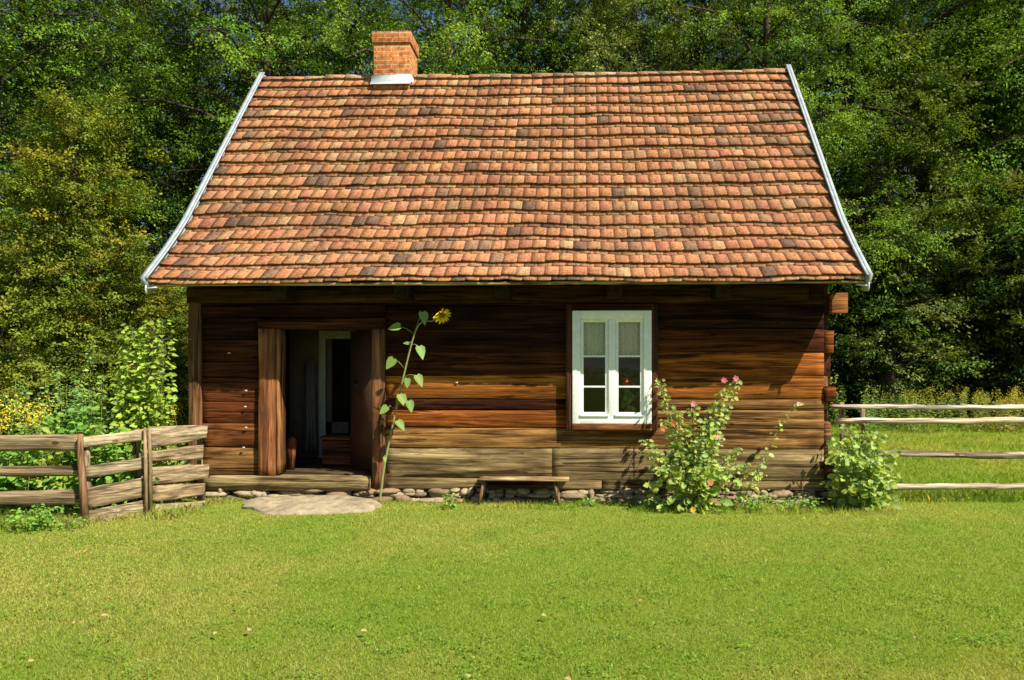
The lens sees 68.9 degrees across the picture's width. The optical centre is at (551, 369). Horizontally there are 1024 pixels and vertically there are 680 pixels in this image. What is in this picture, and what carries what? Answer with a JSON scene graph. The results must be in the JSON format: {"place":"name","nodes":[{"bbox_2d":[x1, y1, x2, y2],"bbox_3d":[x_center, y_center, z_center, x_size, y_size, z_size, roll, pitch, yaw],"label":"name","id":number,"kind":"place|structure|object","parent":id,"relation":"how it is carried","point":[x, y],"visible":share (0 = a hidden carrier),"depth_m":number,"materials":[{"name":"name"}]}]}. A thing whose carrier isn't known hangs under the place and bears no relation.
{"place":"outdoors","nodes":[
{"label":"outdoors","id":0,"kind":"place"},
{"bbox_2d":[286,437,296,469],"bbox_3d":[-3.684,1.190,10.533,0.140,0.458,0.106,0,0,2],"label":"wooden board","id":1,"kind":"object","parent":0,"point":[291,443],"visible":0.92,"depth_m":10.52,"materials":[{"name":"brown wood"}]},
{"bbox_2d":[0,0,1020,366],"label":"sky","id":2,"kind":"structure","parent":0,"point":[392,3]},
{"bbox_2d":[0,372,1023,679],"bbox_3d":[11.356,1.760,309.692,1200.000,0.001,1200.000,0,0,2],"label":"ground","id":3,"kind":"structure","parent":0,"point":[516,574],"depth_m":5.90,"materials":[{"name":"green plant"}]},
{"bbox_2d":[0,403,12,430],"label":"goldenrod","id":4,"kind":"object","parent":3,"relation":"on","point":[4,414],"visible":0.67,"depth_m":9.42,"materials":[{"name":"yellow plant"}]},
{"bbox_2d":[0,380,24,465],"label":"garden plant","id":5,"kind":"object","parent":3,"relation":"on","point":[19,405],"visible":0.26,"depth_m":9.75,"materials":[{"name":"green plant"}]},
{"bbox_2d":[0,451,39,513],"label":"garden plant","id":6,"kind":"object","parent":3,"relation":"on","point":[5,482],"visible":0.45,"depth_m":8.99,"materials":[{"name":"green plant"}]},
{"bbox_2d":[0,179,55,406],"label":"oak tree","id":7,"kind":"object","parent":3,"relation":"on","point":[5,316],"visible":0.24,"depth_m":15.70,"materials":[{"name":"green plant"}]},
{"bbox_2d":[0,394,56,465],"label":"goldenrod","id":8,"kind":"object","parent":3,"relation":"on","point":[17,424],"visible":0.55,"depth_m":9.40,"materials":[{"name":"yellow plant"}]},
{"bbox_2d":[3,503,63,531],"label":"weed","id":9,"kind":"object","parent":3,"relation":"on","point":[38,524],"visible":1,"depth_m":8.10,"materials":[{"name":"green plant"}]},
{"bbox_2d":[0,451,75,514],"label":"garden plant","id":10,"kind":"object","parent":3,"relation":"on","point":[23,484],"visible":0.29,"depth_m":8.98,"materials":[{"name":"green plant"}]},
{"bbox_2d":[18,366,62,464],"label":"garden plant","id":11,"kind":"object","parent":3,"relation":"on","point":[53,390],"visible":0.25,"depth_m":10.04,"materials":[{"name":"green plant"}]},
{"bbox_2d":[13,411,80,490],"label":"garden plant","id":12,"kind":"object","parent":3,"relation":"on","point":[51,423],"visible":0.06,"depth_m":9.52,"materials":[{"name":"green plant"}]},
{"bbox_2d":[39,374,80,464],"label":"garden plant","id":13,"kind":"object","parent":3,"relation":"on","point":[69,404],"visible":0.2,"depth_m":9.87,"materials":[{"name":"green plant"}]},
{"bbox_2d":[0,268,125,434],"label":"woodland shrub","id":14,"kind":"object","parent":3,"relation":"on","point":[9,327],"visible":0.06,"depth_m":16.90,"materials":[{"name":"green plant"}]},
{"bbox_2d":[16,418,111,512],"bbox_3d":[-6.006,1.185,9.195,1.067,1.194,0.774,0,0,2],"label":"garden plant","id":15,"kind":"object","parent":3,"relation":"on","point":[40,483],"visible":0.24,"depth_m":9.07,"materials":[{"name":"green plant"}]},
{"bbox_2d":[48,513,88,530],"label":"weed","id":16,"kind":"object","parent":3,"relation":"on","point":[66,524],"visible":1,"depth_m":8.17,"materials":[{"name":"green plant"}]},
{"bbox_2d":[0,427,148,525],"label":"plank fence","id":17,"kind":"object","parent":3,"relation":"on","point":[86,496],"visible":0.94,"depth_m":8.51,"materials":[{"name":"brown wood"}]},
{"bbox_2d":[45,404,106,510],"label":"garden plant","id":18,"kind":"object","parent":3,"relation":"on","point":[75,417],"visible":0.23,"depth_m":9.31,"materials":[{"name":"green plant"}]},
{"bbox_2d":[0,5,171,413],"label":"oak tree","id":19,"kind":"object","parent":3,"relation":"on","point":[53,118],"visible":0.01,"depth_m":29.48,"materials":[{"name":"green plant"}]},
{"bbox_2d":[73,344,99,460],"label":"garden plant","id":20,"kind":"object","parent":3,"relation":"on","point":[86,369],"visible":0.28,"depth_m":10.08,"materials":[{"name":"green plant"}]},
{"bbox_2d":[64,382,121,503],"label":"garden plant","id":21,"kind":"object","parent":3,"relation":"on","point":[85,398],"visible":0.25,"depth_m":9.64,"materials":[{"name":"green plant"}]},
{"bbox_2d":[0,71,188,433],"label":"hornbeam tree","id":22,"kind":"object","parent":3,"relation":"on","point":[77,294],"visible":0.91,"depth_m":14.20,"materials":[{"name":"green plant"}]},
{"bbox_2d":[5,271,187,434],"bbox_3d":[-10.405,-0.285,18.120,4.378,4.502,4.526,0,0,-22],"label":"woodland shrub","id":23,"kind":"object","parent":3,"relation":"on","point":[120,288],"visible":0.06,"depth_m":17.25,"materials":[{"name":"green plant"}]},
{"bbox_2d":[54,420,143,512],"bbox_3d":[-5.574,1.208,9.230,1.057,1.158,0.767,0,0,2],"label":"garden plant","id":24,"kind":"object","parent":3,"relation":"on","point":[107,477],"visible":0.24,"depth_m":9.07,"materials":[{"name":"green plant"}]},
{"bbox_2d":[74,363,125,459],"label":"garden plant","id":25,"kind":"object","parent":3,"relation":"on","point":[101,413],"visible":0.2,"depth_m":9.55,"materials":[{"name":"green plant"}]},
{"bbox_2d":[0,0,218,432],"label":"oak tree","id":26,"kind":"object","parent":3,"relation":"on","point":[7,89],"visible":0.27,"depth_m":19.99,"materials":[{"name":"green plant"}]},
{"bbox_2d":[0,0,223,328],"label":"locust tree","id":27,"kind":"object","parent":3,"relation":"on","point":[10,154],"visible":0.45,"depth_m":18.23,"materials":[{"name":"green plant"}]},
{"bbox_2d":[4,0,220,277],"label":"poplar tree","id":28,"kind":"object","parent":3,"relation":"on","point":[140,66],"visible":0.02,"depth_m":25.05,"materials":[{"name":"green plant"}]},
{"bbox_2d":[0,0,229,409],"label":"oak tree","id":29,"kind":"object","parent":3,"relation":"on","point":[135,27],"visible":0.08,"depth_m":23.87,"materials":[{"name":"green plant"}]},
{"bbox_2d":[95,376,154,456],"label":"garden plant","id":30,"kind":"object","parent":3,"relation":"on","point":[107,402],"visible":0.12,"depth_m":9.83,"materials":[{"name":"green plant"}]},
{"bbox_2d":[86,425,170,508],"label":"garden plant","id":31,"kind":"object","parent":3,"relation":"on","point":[127,473],"visible":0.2,"depth_m":9.21,"materials":[{"name":"green plant"}]},
{"bbox_2d":[86,286,188,447],"bbox_3d":[-8.359,-0.131,15.825,3.583,3.784,3.115,0,0,43],"label":"hornbeam tree","id":32,"kind":"object","parent":3,"relation":"on","point":[180,326],"visible":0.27,"depth_m":15.64,"materials":[{"name":"green plant"}]},
{"bbox_2d":[89,273,187,425],"bbox_3d":[-9.518,-0.285,18.816,4.378,4.502,4.526,0,0,43],"label":"woodland shrub","id":33,"kind":"object","parent":3,"relation":"on","point":[184,293],"visible":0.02,"depth_m":18.00,"materials":[{"name":"green plant"}]},
{"bbox_2d":[106,318,177,485],"bbox_3d":[-5.285,0.504,9.641,0.916,2.401,0.519,0,0,2],"label":"bean vine","id":34,"kind":"object","parent":3,"relation":"on","point":[151,401],"visible":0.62,"depth_m":9.57,"materials":[{"name":"green plant"}]},
{"bbox_2d":[138,326,191,464],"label":"bean poles","id":35,"kind":"object","parent":3,"relation":"on","point":[154,328],"visible":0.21,"depth_m":9.69,"materials":[{"name":"brown wood"}]},
{"bbox_2d":[23,0,315,422],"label":"oak tree","id":36,"kind":"object","parent":3,"relation":"on","point":[182,111],"visible":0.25,"depth_m":20.90,"materials":[{"name":"green plant"}]},
{"bbox_2d":[166,398,189,483],"bbox_3d":[-5.209,1.069,10.401,0.434,1.384,0.652,0,0,2],"label":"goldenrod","id":37,"kind":"object","parent":3,"relation":"on","point":[178,413],"visible":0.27,"depth_m":10.33,"materials":[{"name":"green plant"}]},
{"bbox_2d":[147,425,209,511],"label":"plank gate","id":38,"kind":"structure","parent":3,"relation":"on","point":[162,436],"depth_m":9.26,"materials":[{"name":"brown wood"}]},
{"bbox_2d":[168,443,191,498],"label":"garden plant","id":39,"kind":"object","parent":3,"relation":"on","point":[181,463],"visible":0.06,"depth_m":10.06,"materials":[{"name":"green plant"}]},
{"bbox_2d":[3,0,446,321],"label":"locust tree","id":40,"kind":"object","parent":3,"relation":"on","point":[265,37],"visible":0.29,"depth_m":19.13,"materials":[{"name":"green plant"}]},
{"bbox_2d":[154,0,316,199],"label":"poplar tree","id":41,"kind":"object","parent":3,"relation":"on","point":[241,8],"depth_m":27.84,"materials":[{"name":"green plant"}]},
{"bbox_2d":[242,495,381,514],"bbox_3d":[-3.066,1.729,9.450,1.802,0.142,0.969,0,0,2],"label":"doorstep slab","id":42,"kind":"structure","parent":3,"relation":"on","point":[313,504],"depth_m":9.35,"materials":[{"name":"stone"}]},
{"bbox_2d":[169,0,494,184],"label":"oak tree","id":43,"kind":"object","parent":3,"relation":"on","point":[316,55],"visible":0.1,"depth_m":23.21,"materials":[{"name":"green plant"}]},
{"bbox_2d":[379,309,450,502],"bbox_3d":[-1.771,0.508,9.554,0.985,2.568,0.216,0,0,5],"label":"sunflower","id":44,"kind":"object","parent":3,"relation":"on","point":[442,316],"visible":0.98,"depth_m":9.61,"materials":[{"name":"green plant"}]},
{"bbox_2d":[441,491,459,508],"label":"weed","id":45,"kind":"object","parent":3,"relation":"on","point":[453,505],"visible":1,"depth_m":9.40,"materials":[{"name":"green plant"}]},
{"bbox_2d":[297,0,613,75],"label":"locust tree","id":46,"kind":"object","parent":3,"relation":"on","point":[449,50],"visible":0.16,"depth_m":18.00,"materials":[{"name":"green plant"}]},
{"bbox_2d":[140,31,872,504],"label":"log cottage","id":47,"kind":"structure","parent":3,"relation":"on","point":[522,229],"depth_m":10.00,"materials":[{"name":"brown wood"}]},
{"bbox_2d":[304,361,316,451],"bbox_3d":[-3.763,0.584,11.644,0.202,1.430,0.059,0,0,2],"label":"hanging cloth","id":48,"kind":"object","parent":47,"relation":"hanging from","point":[310,444],"visible":1,"depth_m":11.63,"materials":[{"name":"black fabric"}]},
{"bbox_2d":[320,433,349,466],"bbox_3d":[-3.026,1.194,11.018,0.612,0.450,0.540,0,0,2],"label":"wooden chest","id":49,"kind":"object","parent":47,"relation":"on","point":[335,449],"visible":0.52,"depth_m":10.77,"materials":[{"name":"brown wood"}]},
{"bbox_2d":[326,339,348,434],"bbox_3d":[-3.431,0.467,11.969,0.356,1.905,0.030,0,0,2],"label":"inner door","id":50,"kind":"structure","parent":47,"relation":"in","point":[331,427],"depth_m":11.96,"materials":[{"name":"paint"}]},
{"bbox_2d":[350,330,371,470],"bbox_3d":[-2.620,0.431,10.392,0.587,1.937,0.089,0,0,37],"label":"front door","id":51,"kind":"structure","parent":47,"relation":"in","point":[360,341],"depth_m":10.38,"materials":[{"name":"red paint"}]},
{"bbox_2d":[584,322,604,357],"bbox_3d":[0.572,-0.403,9.907,0.365,0.498,0.037,0,0,2],"label":"lace curtain","id":52,"kind":"object","parent":47,"relation":"hanging from","point":[594,338],"visible":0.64,"depth_m":9.91,"materials":[{"name":"beige fabric"}]},
{"bbox_2d":[566,304,657,429],"bbox_3d":[0.798,-0.027,9.826,1.207,1.655,0.162,0,0,2],"label":"window","id":53,"kind":"structure","parent":47,"relation":"in","point":[576,314],"depth_m":9.77,"materials":[{"name":"white wood"}]},
{"bbox_2d":[618,322,639,357],"bbox_3d":[1.030,-0.403,9.890,0.365,0.498,0.037,0,0,2],"label":"lace curtain","id":54,"kind":"object","parent":47,"relation":"hanging from","point":[628,338],"visible":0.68,"depth_m":9.89,"materials":[{"name":"beige fabric"}]},
{"bbox_2d":[619,377,639,411],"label":"potted geranium","id":55,"kind":"object","parent":47,"relation":"on","point":[628,397],"visible":0.96,"depth_m":9.86,"materials":[{"name":"plant"}]},
{"bbox_2d":[0,0,1023,402],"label":"wood","id":56,"kind":"object","parent":3,"relation":"on","point":[506,64],"visible":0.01,"depth_m":37.08,"materials":[{"name":"green plant"}]},
{"bbox_2d":[477,476,568,505],"bbox_3d":[-0.364,1.596,9.741,1.196,0.340,0.338,0,0,2],"label":"bench","id":57,"kind":"object","parent":3,"relation":"on","point":[518,481],"visible":0.98,"depth_m":9.71,"materials":[{"name":"brown wood"}]},
{"bbox_2d":[389,0,672,74],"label":"locust tree","id":58,"kind":"object","parent":3,"relation":"on","point":[517,66],"visible":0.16,"depth_m":20.26,"materials":[{"name":"green plant"}]},
{"bbox_2d":[417,0,672,74],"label":"oak tree","id":59,"kind":"object","parent":3,"relation":"on","point":[529,22],"visible":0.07,"depth_m":21.90,"materials":[{"name":"green plant"}]},
{"bbox_2d":[578,496,599,506],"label":"weed","id":60,"kind":"object","parent":3,"relation":"on","point":[590,502],"visible":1,"depth_m":9.54,"materials":[{"name":"green plant"}]},
{"bbox_2d":[560,0,695,71],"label":"poplar tree","id":61,"kind":"object","parent":3,"relation":"on","point":[639,55],"visible":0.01,"depth_m":28.27,"materials":[{"name":"green plant"}]},
{"bbox_2d":[542,0,754,72],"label":"poplar tree","id":62,"kind":"object","parent":3,"relation":"on","point":[633,44],"visible":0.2,"depth_m":18.97,"materials":[{"name":"green plant"}]},
{"bbox_2d":[637,495,666,509],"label":"weed","id":63,"kind":"object","parent":3,"relation":"on","point":[651,503],"visible":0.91,"depth_m":9.25,"materials":[{"name":"green plant"}]},
{"bbox_2d":[639,375,752,513],"bbox_3d":[1.793,0.933,9.288,1.414,1.719,0.822,0,0,2],"label":"hollyhock","id":64,"kind":"object","parent":3,"relation":"on","point":[693,491],"visible":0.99,"depth_m":9.23,"materials":[{"name":"green plant"}]},
{"bbox_2d":[511,0,881,291],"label":"oak tree","id":65,"kind":"object","parent":3,"relation":"on","point":[782,62],"visible":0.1,"depth_m":20.68,"materials":[{"name":"green plant"}]},
{"bbox_2d":[738,489,774,512],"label":"weed","id":66,"kind":"object","parent":3,"relation":"on","point":[753,504],"visible":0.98,"depth_m":9.20,"materials":[{"name":"green plant"}]},
{"bbox_2d":[733,402,802,508],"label":"hollyhock","id":67,"kind":"object","parent":3,"relation":"on","point":[759,476],"visible":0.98,"depth_m":9.31,"materials":[{"name":"green plant"}]},
{"bbox_2d":[771,495,803,509],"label":"weed","id":68,"kind":"object","parent":3,"relation":"on","point":[784,501],"visible":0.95,"depth_m":9.29,"materials":[{"name":"green plant"}]},
{"bbox_2d":[617,0,976,314],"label":"locust tree","id":69,"kind":"object","parent":3,"relation":"on","point":[765,10],"visible":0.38,"depth_m":18.90,"materials":[{"name":"green plant"}]},
{"bbox_2d":[793,493,822,510],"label":"weed","id":70,"kind":"object","parent":3,"relation":"on","point":[807,501],"visible":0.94,"depth_m":9.23,"materials":[{"name":"green plant"}]},
{"bbox_2d":[689,0,1002,371],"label":"oak tree","id":71,"kind":"object","parent":3,"relation":"on","point":[903,176],"visible":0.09,"depth_m":23.58,"materials":[{"name":"green plant"}]},
{"bbox_2d":[827,383,879,437],"bbox_3d":[7.647,1.047,19.124,1.622,1.427,0.959,0,0,2],"label":"goldenrod","id":72,"kind":"object","parent":3,"relation":"on","point":[834,419],"visible":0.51,"depth_m":19.10,"materials":[{"name":"green plant"}]},
{"bbox_2d":[820,424,901,510],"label":"hollyhock","id":73,"kind":"object","parent":3,"relation":"on","point":[858,490],"visible":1,"depth_m":9.34,"materials":[{"name":"green plant"}]},
{"bbox_2d":[705,0,1023,417],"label":"locust tree","id":74,"kind":"object","parent":3,"relation":"on","point":[845,209],"visible":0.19,"depth_m":24.06,"materials":[{"name":"green plant"}]},
{"bbox_2d":[858,385,879,463],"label":"weed","id":75,"kind":"object","parent":3,"relation":"on","point":[872,416],"visible":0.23,"depth_m":10.51,"materials":[{"name":"green plant"}]},
{"bbox_2d":[858,395,904,431],"bbox_3d":[9.243,1.208,20.800,1.347,1.138,0.911,0,0,2],"label":"goldenrod","id":76,"kind":"object","parent":3,"relation":"on","point":[876,414],"visible":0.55,"depth_m":20.77,"materials":[{"name":"green plant"}]},
{"bbox_2d":[826,259,965,421],"bbox_3d":[10.531,-0.694,24.204,5.253,5.402,5.431,0,0,35],"label":"woodland shrub","id":77,"kind":"object","parent":3,"relation":"on","point":[853,385],"visible":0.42,"depth_m":23.17,"materials":[{"name":"green plant"}]},
{"bbox_2d":[880,389,917,426],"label":"goldenrod","id":78,"kind":"object","parent":3,"relation":"on","point":[895,409],"visible":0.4,"depth_m":22.27,"materials":[{"name":"green plant"}]},
{"bbox_2d":[882,386,933,429],"bbox_3d":[10.328,1.126,21.524,1.420,1.327,0.925,0,0,2],"label":"goldenrod","id":79,"kind":"object","parent":3,"relation":"on","point":[911,402],"visible":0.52,"depth_m":21.46,"materials":[{"name":"green plant"}]},
{"bbox_2d":[798,1,1023,425],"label":"maple tree","id":80,"kind":"object","parent":3,"relation":"on","point":[932,211],"visible":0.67,"depth_m":22.13,"materials":[{"name":"green plant"}]},
{"bbox_2d":[815,0,1023,404],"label":"oak tree","id":81,"kind":"object","parent":3,"relation":"on","point":[912,132],"visible":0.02,"depth_m":32.43,"materials":[{"name":"green plant"}]},
{"bbox_2d":[830,0,1023,415],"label":"locust tree","id":82,"kind":"object","parent":3,"relation":"on","point":[987,107],"visible":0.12,"depth_m":25.68,"materials":[{"name":"green plant"}]},
{"bbox_2d":[831,402,1023,490],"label":"pole fence","id":83,"kind":"object","parent":3,"relation":"on","point":[843,420],"visible":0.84,"depth_m":9.85,"materials":[{"name":"brown wood"}]},
{"bbox_2d":[901,391,959,432],"bbox_3d":[10.398,1.184,20.538,1.580,1.166,0.908,0,0,2],"label":"goldenrod","id":84,"kind":"object","parent":3,"relation":"on","point":[939,416],"visible":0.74,"depth_m":20.45,"materials":[{"name":"green plant"}]},
{"bbox_2d":[854,272,1023,417],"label":"woodland shrub","id":85,"kind":"object","parent":3,"relation":"on","point":[988,346],"visible":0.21,"depth_m":23.88,"materials":[{"name":"green plant"}]},
{"bbox_2d":[919,383,967,427],"bbox_3d":[11.565,1.073,22.005,1.489,1.421,0.970,0,0,22],"label":"goldenrod","id":86,"kind":"object","parent":3,"relation":"on","point":[943,400],"visible":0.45,"depth_m":21.98,"materials":[{"name":"green plant"}]},
{"bbox_2d":[865,0,1023,417],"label":"maple tree","id":87,"kind":"object","parent":3,"relation":"on","point":[984,116],"visible":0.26,"depth_m":24.21,"materials":[{"name":"green plant"}]},
{"bbox_2d":[869,0,1023,307],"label":"locust tree","id":88,"kind":"object","parent":3,"relation":"on","point":[1004,65],"visible":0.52,"depth_m":22.53,"materials":[{"name":"green plant"}]},
{"bbox_2d":[873,0,1022,396],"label":"oak tree","id":89,"kind":"object","parent":3,"relation":"on","point":[953,166],"depth_m":35.45,"materials":[{"name":"green plant"}]},
{"bbox_2d":[876,0,1023,352],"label":"oak tree","id":90,"kind":"object","parent":3,"relation":"on","point":[1002,124],"visible":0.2,"depth_m":24.25,"materials":[{"name":"green plant"}]},
{"bbox_2d":[940,390,991,428],"bbox_3d":[12.149,1.181,21.667,1.470,1.192,0.942,0,0,2],"label":"goldenrod","id":91,"kind":"object","parent":3,"relation":"on","point":[965,410],"visible":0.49,"depth_m":21.70,"materials":[{"name":"green plant"}]},
{"bbox_2d":[926,262,1023,425],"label":"woodland shrub","id":92,"kind":"object","parent":3,"relation":"on","point":[1007,375],"visible":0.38,"depth_m":23.55,"materials":[{"name":"green plant"}]},
{"bbox_2d":[958,391,1015,431],"bbox_3d":[12.066,1.203,20.652,1.577,1.169,0.947,0,0,2],"label":"goldenrod","id":93,"kind":"object","parent":3,"relation":"on","point":[996,427],"visible":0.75,"depth_m":20.71,"materials":[{"name":"green plant"}]},
{"bbox_2d":[962,62,1023,285],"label":"oak tree","id":94,"kind":"object","parent":3,"relation":"on","point":[1022,164],"visible":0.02,"depth_m":27.49,"materials":[{"name":"green plant"}]},
{"bbox_2d":[969,292,1023,413],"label":"woodland shrub","id":95,"kind":"object","parent":3,"relation":"on","point":[1010,354],"visible":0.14,"depth_m":23.88,"materials":[{"name":"green plant"}]},
{"bbox_2d":[971,387,1023,430],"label":"goldenrod","id":96,"kind":"object","parent":3,"relation":"on","point":[986,427],"visible":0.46,"depth_m":21.41,"materials":[{"name":"green plant"}]},
{"bbox_2d":[990,391,1023,432],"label":"goldenrod","id":97,"kind":"object","parent":3,"relation":"on","point":[1022,426],"visible":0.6,"depth_m":20.64,"materials":[{"name":"green plant"}]},
{"bbox_2d":[1005,385,1023,428],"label":"goldenrod","id":98,"kind":"object","parent":3,"relation":"on","point":[1017,403],"visible":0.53,"depth_m":21.63,"materials":[{"name":"green plant"}]},
{"bbox_2d":[0,419,1023,521],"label":"meadow grass","id":99,"kind":"structure","parent":0,"point":[966,494],"depth_m":13.30,"materials":[{"name":"green plant"}]}
]}

